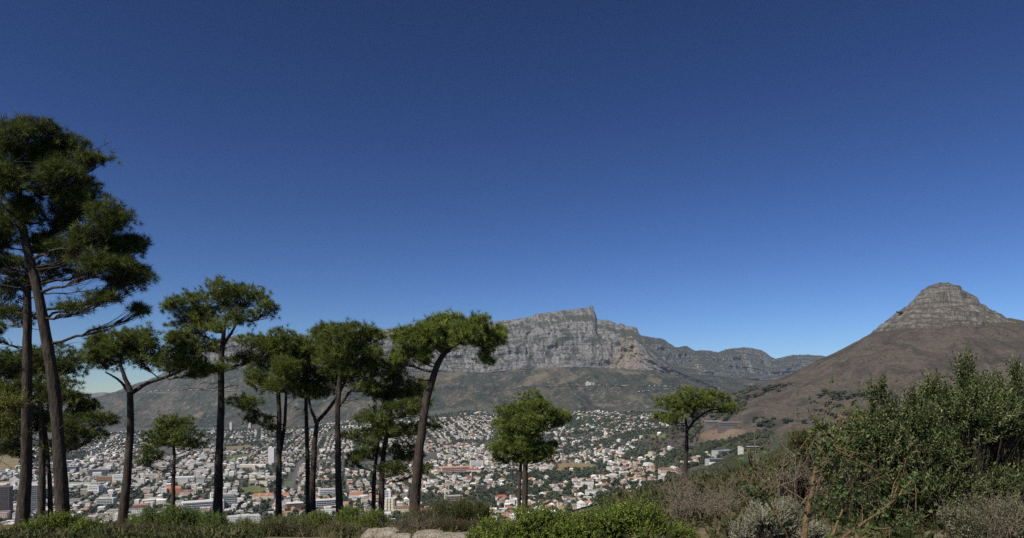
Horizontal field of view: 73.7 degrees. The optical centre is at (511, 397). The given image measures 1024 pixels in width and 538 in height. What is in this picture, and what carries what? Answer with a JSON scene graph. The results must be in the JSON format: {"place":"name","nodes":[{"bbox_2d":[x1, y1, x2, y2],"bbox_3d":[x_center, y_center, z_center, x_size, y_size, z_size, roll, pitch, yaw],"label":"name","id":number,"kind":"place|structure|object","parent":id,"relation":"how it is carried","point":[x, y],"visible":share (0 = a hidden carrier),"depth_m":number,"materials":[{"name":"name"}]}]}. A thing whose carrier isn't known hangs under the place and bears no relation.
{"place":"outdoors","nodes":[
{"label":"outdoors","id":0,"kind":"place"},
{"bbox_2d":[0,454,18,469],"bbox_3d":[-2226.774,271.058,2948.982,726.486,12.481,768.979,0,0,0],"label":"field","id":1,"kind":"structure","parent":0,"point":[10,461],"depth_m":2842.71,"materials":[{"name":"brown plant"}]},
{"bbox_2d":[7,392,108,413],"bbox_3d":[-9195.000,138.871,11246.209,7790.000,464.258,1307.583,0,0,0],"label":"distant hills","id":2,"kind":"structure","parent":0,"point":[94,395],"depth_m":11217.40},
{"bbox_2d":[224,453,249,460],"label":"field","id":3,"kind":"structure","parent":0,"point":[235,457],"depth_m":2785.39,"materials":[{"name":"green plant"}]},
{"bbox_2d":[225,445,250,450],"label":"field","id":4,"kind":"structure","parent":0,"point":[230,448],"depth_m":3256.14,"materials":[{"name":"beige plant"}]},
{"bbox_2d":[241,485,265,494],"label":"field","id":5,"kind":"structure","parent":0,"point":[255,489],"depth_m":1763.33,"materials":[{"name":"green plant"}]},
{"bbox_2d":[287,458,303,492],"bbox_3d":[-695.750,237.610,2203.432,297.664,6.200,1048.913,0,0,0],"label":"road","id":6,"kind":"structure","parent":0,"point":[295,476],"depth_m":2131.98,"materials":[{"name":"asphalt"}]},
{"bbox_2d":[63,308,716,427],"bbox_3d":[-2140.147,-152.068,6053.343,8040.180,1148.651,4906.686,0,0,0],"label":"mountain","id":7,"kind":"structure","parent":0,"point":[557,350],"depth_m":5179.15,"materials":[{"name":"stone"}]},
{"bbox_2d":[1,409,987,537],"bbox_3d":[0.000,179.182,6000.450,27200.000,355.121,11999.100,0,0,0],"label":"ground","id":8,"kind":"structure","parent":0,"point":[774,444],"depth_m":1989.08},
{"bbox_2d":[0,486,12,518],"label":"tower block","id":9,"kind":"structure","parent":8,"relation":"on","point":[6,497],"depth_m":1361.24,"materials":[{"name":"grey glass"}]},
{"bbox_2d":[0,384,40,462],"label":"young tree","id":10,"kind":"object","parent":8,"relation":"on","point":[10,403],"visible":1,"depth_m":14.97,"materials":[{"name":"green plant"}]},
{"bbox_2d":[31,485,37,510],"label":"tower block","id":11,"kind":"structure","parent":8,"relation":"on","point":[34,496],"depth_m":1487.15,"materials":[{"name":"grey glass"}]},
{"bbox_2d":[0,224,78,525],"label":"pine tree","id":12,"kind":"object","parent":8,"relation":"on","point":[11,312],"visible":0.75,"depth_m":24.37,"materials":[{"name":"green plant"}]},
{"bbox_2d":[0,342,121,517],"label":"pine tree","id":13,"kind":"object","parent":8,"relation":"on","point":[79,402],"visible":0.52,"depth_m":30.86,"materials":[{"name":"green plant"}]},
{"bbox_2d":[8,507,113,531],"bbox_3d":[-8.575,2.571,13.087,1.853,1.012,1.134,0,0,-13],"label":"bush","id":14,"kind":"object","parent":8,"relation":"on","point":[62,520],"visible":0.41,"depth_m":12.99,"materials":[{"name":"green plant"}]},
{"bbox_2d":[67,465,79,471],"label":"office building","id":15,"kind":"structure","parent":8,"relation":"on","point":[69,468],"depth_m":2312.38,"materials":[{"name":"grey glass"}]},
{"bbox_2d":[69,498,80,503],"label":"block of flats","id":16,"kind":"structure","parent":8,"relation":"on","point":[75,500],"depth_m":1608.57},
{"bbox_2d":[0,106,160,515],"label":"pine tree","id":17,"kind":"object","parent":8,"relation":"on","point":[58,158],"visible":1,"depth_m":22.73,"materials":[{"name":"green plant"}]},
{"bbox_2d":[80,488,87,494],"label":"block of flats","id":18,"kind":"structure","parent":8,"relation":"on","point":[84,491],"depth_m":1788.21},
{"bbox_2d":[69,482,105,486],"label":"warehouse","id":19,"kind":"structure","parent":8,"relation":"on","point":[73,484],"depth_m":1963.03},
{"bbox_2d":[88,484,102,493],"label":"office building","id":20,"kind":"structure","parent":8,"relation":"on","point":[95,488],"depth_m":1782.70,"materials":[{"name":"white concrete"}]},
{"bbox_2d":[89,466,112,475],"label":"warehouse","id":21,"kind":"structure","parent":8,"relation":"on","point":[105,471],"depth_m":2219.67,"materials":[{"name":"grey metal"}]},
{"bbox_2d":[97,506,104,512],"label":"block of flats","id":22,"kind":"structure","parent":8,"relation":"on","point":[99,508],"depth_m":1401.59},
{"bbox_2d":[96,476,111,481],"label":"warehouse","id":23,"kind":"structure","parent":8,"relation":"on","point":[103,478],"depth_m":2033.64,"materials":[{"name":"metal"}]},
{"bbox_2d":[102,484,107,491],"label":"block of flats","id":24,"kind":"structure","parent":8,"relation":"on","point":[105,487],"depth_m":1805.68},
{"bbox_2d":[96,496,116,505],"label":"office building","id":25,"kind":"structure","parent":8,"relation":"on","point":[106,500],"depth_m":1527.53,"materials":[{"name":"white concrete"}]},
{"bbox_2d":[107,508,117,515],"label":"block of flats","id":26,"kind":"structure","parent":8,"relation":"on","point":[110,512],"depth_m":1321.13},
{"bbox_2d":[112,473,122,481],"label":"office building","id":27,"kind":"structure","parent":8,"relation":"on","point":[117,477],"depth_m":1985.47,"materials":[{"name":"white concrete"}]},
{"bbox_2d":[138,478,144,483],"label":"block of flats","id":28,"kind":"structure","parent":8,"relation":"on","point":[141,480],"depth_m":1888.62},
{"bbox_2d":[88,516,198,533],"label":"bush","id":29,"kind":"object","parent":8,"relation":"on","point":[142,526],"visible":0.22,"depth_m":11.41,"materials":[{"name":"green plant"}]},
{"bbox_2d":[75,320,212,525],"bbox_3d":[-15.701,1.243,29.318,6.066,9.452,2.622,0,0,0],"label":"pine tree","id":30,"kind":"object","parent":8,"relation":"on","point":[135,346],"visible":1,"depth_m":29.04,"materials":[{"name":"green plant"}]},
{"bbox_2d":[143,488,151,493],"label":"block of flats","id":31,"kind":"structure","parent":8,"relation":"on","point":[149,490],"depth_m":1707.88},
{"bbox_2d":[134,498,160,503],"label":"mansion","id":32,"kind":"structure","parent":8,"relation":"on","point":[137,500],"depth_m":1500.63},
{"bbox_2d":[142,498,154,503],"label":"block of flats","id":33,"kind":"structure","parent":8,"relation":"on","point":[148,500],"depth_m":1474.32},
{"bbox_2d":[153,473,162,477],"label":"block of flats","id":34,"kind":"structure","parent":8,"relation":"on","point":[156,475],"depth_m":2030.24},
{"bbox_2d":[155,498,166,504],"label":"block of flats","id":35,"kind":"structure","parent":8,"relation":"on","point":[159,501],"depth_m":1484.55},
{"bbox_2d":[161,488,167,494],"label":"block of flats","id":36,"kind":"structure","parent":8,"relation":"on","point":[165,490],"depth_m":1686.46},
{"bbox_2d":[133,413,209,504],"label":"pine tree","id":37,"kind":"object","parent":8,"relation":"on","point":[177,432],"visible":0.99,"depth_m":39.64,"materials":[{"name":"green plant"}]},
{"bbox_2d":[164,486,183,493],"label":"brick building","id":38,"kind":"structure","parent":8,"relation":"on","point":[178,489],"depth_m":1725.17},
{"bbox_2d":[125,499,233,528],"bbox_3d":[-7.808,2.989,16.018,2.517,1.231,1.314,0,0,-18],"label":"bush","id":39,"kind":"object","parent":8,"relation":"on","point":[175,514],"visible":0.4,"depth_m":16.00,"materials":[{"name":"green plant"}]},
{"bbox_2d":[168,476,195,480],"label":"warehouse","id":40,"kind":"structure","parent":8,"relation":"on","point":[189,477],"depth_m":2005.01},
{"bbox_2d":[178,478,188,484],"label":"block of flats","id":41,"kind":"structure","parent":8,"relation":"on","point":[183,480],"depth_m":1908.27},
{"bbox_2d":[183,490,190,495],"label":"block of flats","id":42,"kind":"structure","parent":8,"relation":"on","point":[187,492],"depth_m":1645.17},
{"bbox_2d":[180,486,196,495],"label":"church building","id":43,"kind":"structure","parent":8,"relation":"on","point":[193,491],"depth_m":1688.37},
{"bbox_2d":[196,478,204,483],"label":"block of flats","id":44,"kind":"structure","parent":8,"relation":"on","point":[201,480],"depth_m":1903.83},
{"bbox_2d":[182,498,223,510],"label":"office building","id":45,"kind":"structure","parent":8,"relation":"on","point":[203,503],"depth_m":1401.57,"materials":[{"name":"white concrete"}]},
{"bbox_2d":[157,273,282,515],"bbox_3d":[-13.742,0.117,32.100,6.848,12.170,4.446,0,0,0],"label":"pine tree","id":46,"kind":"object","parent":8,"relation":"on","point":[228,295],"visible":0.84,"depth_m":31.95,"materials":[{"name":"green plant"}]},
{"bbox_2d":[223,492,236,507],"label":"office building","id":47,"kind":"structure","parent":8,"relation":"on","point":[229,498],"depth_m":1441.26,"materials":[{"name":"white concrete"}]},
{"bbox_2d":[230,462,236,470],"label":"office building","id":48,"kind":"structure","parent":8,"relation":"on","point":[233,465],"depth_m":2265.76,"materials":[{"name":"white glass"}]},
{"bbox_2d":[199,519,269,536],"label":"bush","id":49,"kind":"object","parent":8,"relation":"on","point":[227,526],"visible":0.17,"depth_m":10.93,"materials":[{"name":"green plant"}]},
{"bbox_2d":[225,514,260,522],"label":"apartment block","id":50,"kind":"structure","parent":8,"relation":"on","point":[232,518],"depth_m":1166.93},
{"bbox_2d":[239,464,266,467],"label":"warehouse","id":51,"kind":"structure","parent":8,"relation":"on","point":[249,465],"depth_m":2379.72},
{"bbox_2d":[226,513,285,530],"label":"bush","id":52,"kind":"object","parent":8,"relation":"on","point":[249,522],"visible":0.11,"depth_m":16.53,"materials":[{"name":"green plant"}]},
{"bbox_2d":[252,493,274,499],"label":"long building","id":53,"kind":"structure","parent":8,"relation":"on","point":[263,495],"depth_m":1573.46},
{"bbox_2d":[259,480,267,486],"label":"block of flats","id":54,"kind":"structure","parent":8,"relation":"on","point":[265,482],"depth_m":1819.77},
{"bbox_2d":[219,323,315,516],"bbox_3d":[-10.950,1.239,30.908,3.889,9.534,3.603,0,0,0],"label":"pine tree","id":55,"kind":"object","parent":8,"relation":"on","point":[281,354],"visible":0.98,"depth_m":30.81,"materials":[{"name":"green plant"}]},
{"bbox_2d":[268,446,275,464],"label":"tower block","id":56,"kind":"structure","parent":8,"relation":"on","point":[271,454],"depth_m":2492.53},
{"bbox_2d":[265,510,311,528],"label":"bush","id":57,"kind":"object","parent":8,"relation":"on","point":[294,517],"visible":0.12,"depth_m":16.98,"materials":[{"name":"green plant"}]},
{"bbox_2d":[252,516,331,536],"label":"bush","id":58,"kind":"object","parent":8,"relation":"on","point":[279,529],"visible":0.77,"depth_m":11.54,"materials":[{"name":"green plant"}]},
{"bbox_2d":[286,501,303,508],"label":"brick building","id":59,"kind":"structure","parent":8,"relation":"on","point":[298,504],"depth_m":1409.02,"materials":[{"name":"brown brick"}]},
{"bbox_2d":[280,334,324,515],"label":"pine tree","id":60,"kind":"object","parent":8,"relation":"on","point":[308,390],"visible":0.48,"depth_m":32.89,"materials":[{"name":"green plant"}]},
{"bbox_2d":[302,508,334,527],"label":"bush","id":61,"kind":"object","parent":8,"relation":"on","point":[322,516],"visible":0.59,"depth_m":18.00,"materials":[{"name":"green plant"}]},
{"bbox_2d":[316,498,335,507],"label":"office building","id":62,"kind":"structure","parent":8,"relation":"on","point":[321,503],"depth_m":1379.60,"materials":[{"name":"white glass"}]},
{"bbox_2d":[318,488,334,495],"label":"office building","id":63,"kind":"structure","parent":8,"relation":"on","point":[324,491],"depth_m":1575.41,"materials":[{"name":"white concrete"}]},
{"bbox_2d":[296,339,368,512],"bbox_3d":[-8.558,1.687,32.102,3.671,9.066,3.350,0,0,37],"label":"pine tree","id":64,"kind":"object","parent":8,"relation":"on","point":[323,388],"visible":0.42,"depth_m":31.95,"materials":[{"name":"green plant"}]},
{"bbox_2d":[315,518,370,536],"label":"bush","id":65,"kind":"object","parent":8,"relation":"on","point":[336,526],"visible":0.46,"depth_m":12.38,"materials":[{"name":"green plant"}]},
{"bbox_2d":[306,317,390,522],"bbox_3d":[-7.028,1.120,29.084,3.762,9.187,3.474,0,0,0],"label":"pine tree","id":66,"kind":"object","parent":8,"relation":"on","point":[352,343],"visible":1,"depth_m":28.89,"materials":[{"name":"green plant"}]},
{"bbox_2d":[0,410,709,524],"bbox_3d":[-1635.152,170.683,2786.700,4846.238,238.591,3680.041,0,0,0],"label":"houses","id":67,"kind":"structure","parent":8,"relation":"on","point":[580,503],"depth_m":2156.88,"materials":[{"name":"concrete"}]},
{"bbox_2d":[0,501,710,537],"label":"grass","id":68,"kind":"structure","parent":8,"relation":"on","point":[7,524],"depth_m":10.88,"materials":[{"name":"green plant"}]},
{"bbox_2d":[349,491,367,497],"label":"house","id":69,"kind":"structure","parent":8,"relation":"on","point":[355,494],"depth_m":1540.44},
{"bbox_2d":[333,502,393,529],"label":"bush","id":70,"kind":"object","parent":8,"relation":"on","point":[350,514],"visible":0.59,"depth_m":16.38,"materials":[{"name":"green plant"}]},
{"bbox_2d":[360,527,399,537],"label":"rock","id":71,"kind":"object","parent":8,"relation":"on","point":[387,532],"visible":0.86,"depth_m":10.05,"materials":[{"name":"stone"}]},
{"bbox_2d":[0,384,775,524],"bbox_3d":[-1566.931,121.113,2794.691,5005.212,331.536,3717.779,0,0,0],"label":"trees","id":72,"kind":"object","parent":8,"relation":"on","point":[579,423],"visible":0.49,"depth_m":2066.96,"materials":[{"name":"green plant"}]},
{"bbox_2d":[385,489,391,497],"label":"apartment block","id":73,"kind":"structure","parent":8,"relation":"on","point":[388,492],"depth_m":1414.30,"materials":[{"name":"white concrete"}]},
{"bbox_2d":[384,497,395,510],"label":"apartment block","id":74,"kind":"structure","parent":8,"relation":"on","point":[390,504],"depth_m":1264.24,"materials":[{"name":"beige concrete"}]},
{"bbox_2d":[340,347,449,523],"bbox_3d":[-5.154,1.759,30.190,4.969,8.456,4.003,0,0,0],"label":"pine tree","id":75,"kind":"object","parent":8,"relation":"on","point":[398,381],"visible":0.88,"depth_m":30.04,"materials":[{"name":"green plant"}]},
{"bbox_2d":[393,505,408,512],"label":"long building","id":76,"kind":"structure","parent":8,"relation":"on","point":[400,508],"depth_m":1240.79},
{"bbox_2d":[391,533,411,537],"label":"rock","id":77,"kind":"object","parent":8,"relation":"on","point":[402,535],"visible":0.97,"depth_m":9.80,"materials":[{"name":"stone"}]},
{"bbox_2d":[366,492,452,532],"bbox_3d":[-1.778,2.361,11.881,1.432,1.490,2.196,0,0,21],"label":"dead shrub","id":78,"kind":"object","parent":8,"relation":"on","point":[412,522],"visible":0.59,"depth_m":12.07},
{"bbox_2d":[412,529,443,537],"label":"rock","id":79,"kind":"object","parent":8,"relation":"on","point":[430,533],"visible":0.88,"depth_m":9.68,"materials":[{"name":"stone"}]},
{"bbox_2d":[388,514,487,533],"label":"bush","id":80,"kind":"object","parent":8,"relation":"on","point":[465,526],"visible":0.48,"depth_m":12.38,"materials":[{"name":"green plant"}]},
{"bbox_2d":[385,307,509,514],"bbox_3d":[-2.647,0.849,28.859,5.252,9.644,3.696,0,0,0],"label":"pine tree","id":81,"kind":"object","parent":8,"relation":"on","point":[444,334],"visible":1,"depth_m":28.59,"materials":[{"name":"green plant"}]},
{"bbox_2d":[442,482,452,487],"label":"block of flats","id":82,"kind":"structure","parent":8,"relation":"on","point":[447,483],"depth_m":1680.05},
{"bbox_2d":[399,492,499,528],"bbox_3d":[-1.336,2.576,14.559,2.171,1.144,1.001,0,0,0],"label":"bush","id":83,"kind":"object","parent":8,"relation":"on","point":[463,509],"visible":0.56,"depth_m":14.45,"materials":[{"name":"leaves"},{"name":"twigs"}]},
{"bbox_2d":[444,494,462,501],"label":"apartment block","id":84,"kind":"structure","parent":8,"relation":"on","point":[455,498],"depth_m":1381.15,"materials":[{"name":"beige concrete"}]},
{"bbox_2d":[440,466,469,472],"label":"long building","id":85,"kind":"structure","parent":8,"relation":"on","point":[450,469],"depth_m":2025.56,"materials":[{"name":"orange brick"}]},
{"bbox_2d":[438,532,471,537],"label":"rock","id":86,"kind":"object","parent":8,"relation":"on","point":[450,535],"visible":0.77,"depth_m":9.55,"materials":[{"name":"stone"}]},
{"bbox_2d":[470,460,483,466],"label":"apartment block","id":87,"kind":"structure","parent":8,"relation":"on","point":[479,463],"depth_m":2121.19,"materials":[{"name":"white concrete"}]},
{"bbox_2d":[475,483,486,489],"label":"brick building","id":88,"kind":"structure","parent":8,"relation":"on","point":[482,486],"depth_m":1574.94,"materials":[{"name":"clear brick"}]},
{"bbox_2d":[0,320,1021,537],"bbox_3d":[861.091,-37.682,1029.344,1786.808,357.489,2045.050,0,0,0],"label":"undergrowth","id":89,"kind":"object","parent":8,"relation":"on","point":[627,494],"visible":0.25,"depth_m":10.39,"materials":[{"name":"green plant"}]},
{"bbox_2d":[483,387,572,517],"bbox_3d":[0.879,4.800,50.133,6.635,11.353,7.165,0,0,36],"label":"pine tree","id":90,"kind":"object","parent":8,"relation":"on","point":[521,444],"visible":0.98,"depth_m":48.71,"materials":[{"name":"green plant"}]},
{"bbox_2d":[533,479,543,484],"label":"apartment block","id":91,"kind":"structure","parent":8,"relation":"on","point":[539,481],"depth_m":1570.94,"materials":[{"name":"beige concrete"}]},
{"bbox_2d":[458,494,704,537],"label":"bush","id":92,"kind":"object","parent":8,"relation":"on","point":[622,519],"visible":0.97,"depth_m":8.97,"materials":[{"name":"green plant"}]},
{"bbox_2d":[581,481,593,485],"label":"block of flats","id":93,"kind":"structure","parent":8,"relation":"on","point":[587,483],"depth_m":1377.27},
{"bbox_2d":[658,467,674,473],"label":"block of flats","id":94,"kind":"structure","parent":8,"relation":"on","point":[661,471],"depth_m":1232.01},
{"bbox_2d":[651,384,739,477],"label":"pine tree","id":95,"kind":"object","parent":8,"relation":"on","point":[680,403],"visible":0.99,"depth_m":55.12,"materials":[{"name":"green plant"}]},
{"bbox_2d":[705,458,721,465],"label":"house","id":96,"kind":"structure","parent":8,"relation":"on","point":[708,461],"depth_m":1174.17,"materials":[{"name":"white concrete"}]},
{"bbox_2d":[648,452,782,527],"bbox_3d":[3.191,1.586,10.323,2.266,1.532,2.198,0,0,15],"label":"dead shrub","id":97,"kind":"object","parent":8,"relation":"on","point":[688,502],"visible":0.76,"depth_m":10.39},
{"bbox_2d":[711,449,729,457],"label":"hotel building","id":98,"kind":"structure","parent":8,"relation":"on","point":[714,453],"depth_m":1286.49,"materials":[{"name":"white concrete"}]},
{"bbox_2d":[738,446,760,454],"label":"hotel building","id":99,"kind":"structure","parent":8,"relation":"on","point":[741,450],"depth_m":1106.33,"materials":[{"name":"white concrete"}]},
{"bbox_2d":[727,496,832,537],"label":"bush","id":100,"kind":"object","parent":8,"relation":"on","point":[788,513],"visible":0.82,"depth_m":7.41,"materials":[{"name":"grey plant"}]},
{"bbox_2d":[746,421,829,501],"bbox_3d":[5.442,1.313,12.918,1.934,1.757,1.122,0,0,0],"label":"bush","id":101,"kind":"object","parent":8,"relation":"on","point":[797,441],"visible":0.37,"depth_m":12.89,"materials":[{"name":"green plant"}]},
{"bbox_2d":[728,423,849,508],"bbox_3d":[4.534,1.266,10.966,2.010,1.797,1.712,0,0,0],"label":"dead shrub","id":102,"kind":"object","parent":8,"relation":"on","point":[792,478],"visible":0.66,"depth_m":11.01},
{"bbox_2d":[735,376,936,537],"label":"sapling","id":103,"kind":"object","parent":8,"relation":"on","point":[828,446],"visible":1,"depth_m":5.97,"materials":[{"name":"green plant"}]},
{"bbox_2d":[817,406,869,496],"bbox_3d":[5.798,1.057,11.930,0.925,1.888,1.089,0,0,42],"label":"bush","id":104,"kind":"object","parent":8,"relation":"on","point":[842,427],"visible":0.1,"depth_m":11.90,"materials":[{"name":"green plant"}]},
{"bbox_2d":[823,341,1023,533],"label":"bush","id":105,"kind":"object","parent":8,"relation":"on","point":[976,405],"visible":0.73,"depth_m":8.78,"materials":[{"name":"green plant"}]},
{"bbox_2d":[924,472,1023,537],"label":"dead shrub","id":106,"kind":"object","parent":8,"relation":"on","point":[995,520],"visible":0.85,"depth_m":6.32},
{"bbox_2d":[934,487,1023,537],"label":"bush","id":107,"kind":"object","parent":8,"relation":"on","point":[964,524],"visible":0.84,"depth_m":6.55,"materials":[{"name":"green plant"}]},
{"bbox_2d":[0,0,1023,393],"label":"sky","id":108,"kind":"structure","parent":0,"point":[778,178],"materials":[{"name":"blue"}]},
{"bbox_2d":[554,462,594,469],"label":"field","id":109,"kind":"structure","parent":0,"point":[571,465],"depth_m":2024.15,"materials":[{"name":"beige plant"}]},
{"bbox_2d":[517,385,666,386],"bbox_3d":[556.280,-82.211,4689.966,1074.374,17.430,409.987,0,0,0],"label":"road","id":110,"kind":"structure","parent":0,"point":[603,385],"depth_m":4633.39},
{"bbox_2d":[649,434,665,438],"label":"field","id":111,"kind":"structure","parent":0,"point":[663,436],"depth_m":2078.58,"materials":[{"name":"green plant"}]},
{"bbox_2d":[700,428,745,441],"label":"field","id":112,"kind":"structure","parent":0,"point":[709,435],"depth_m":1707.83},
{"bbox_2d":[641,335,825,394],"bbox_3d":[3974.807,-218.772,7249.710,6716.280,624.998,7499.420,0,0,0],"label":"mountain ridge","id":113,"kind":"structure","parent":0,"point":[730,370],"depth_m":6170.40,"materials":[{"name":"stone"}]},
{"bbox_2d":[633,282,1023,449],"bbox_3d":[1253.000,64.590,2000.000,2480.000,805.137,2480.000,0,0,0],"label":"peak hill","id":114,"kind":"structure","parent":0,"point":[940,303],"depth_m":1791.68,"materials":[{"name":"stone"}]},
{"bbox_2d":[704,420,720,430],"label":"school building","id":115,"kind":"structure","parent":114,"relation":"on","point":[708,424],"depth_m":1803.95,"materials":[{"name":"grey concrete"}]},
{"bbox_2d":[717,421,740,432],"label":"school building","id":116,"kind":"structure","parent":114,"relation":"on","point":[723,426],"depth_m":1711.81,"materials":[{"name":"grey concrete"}]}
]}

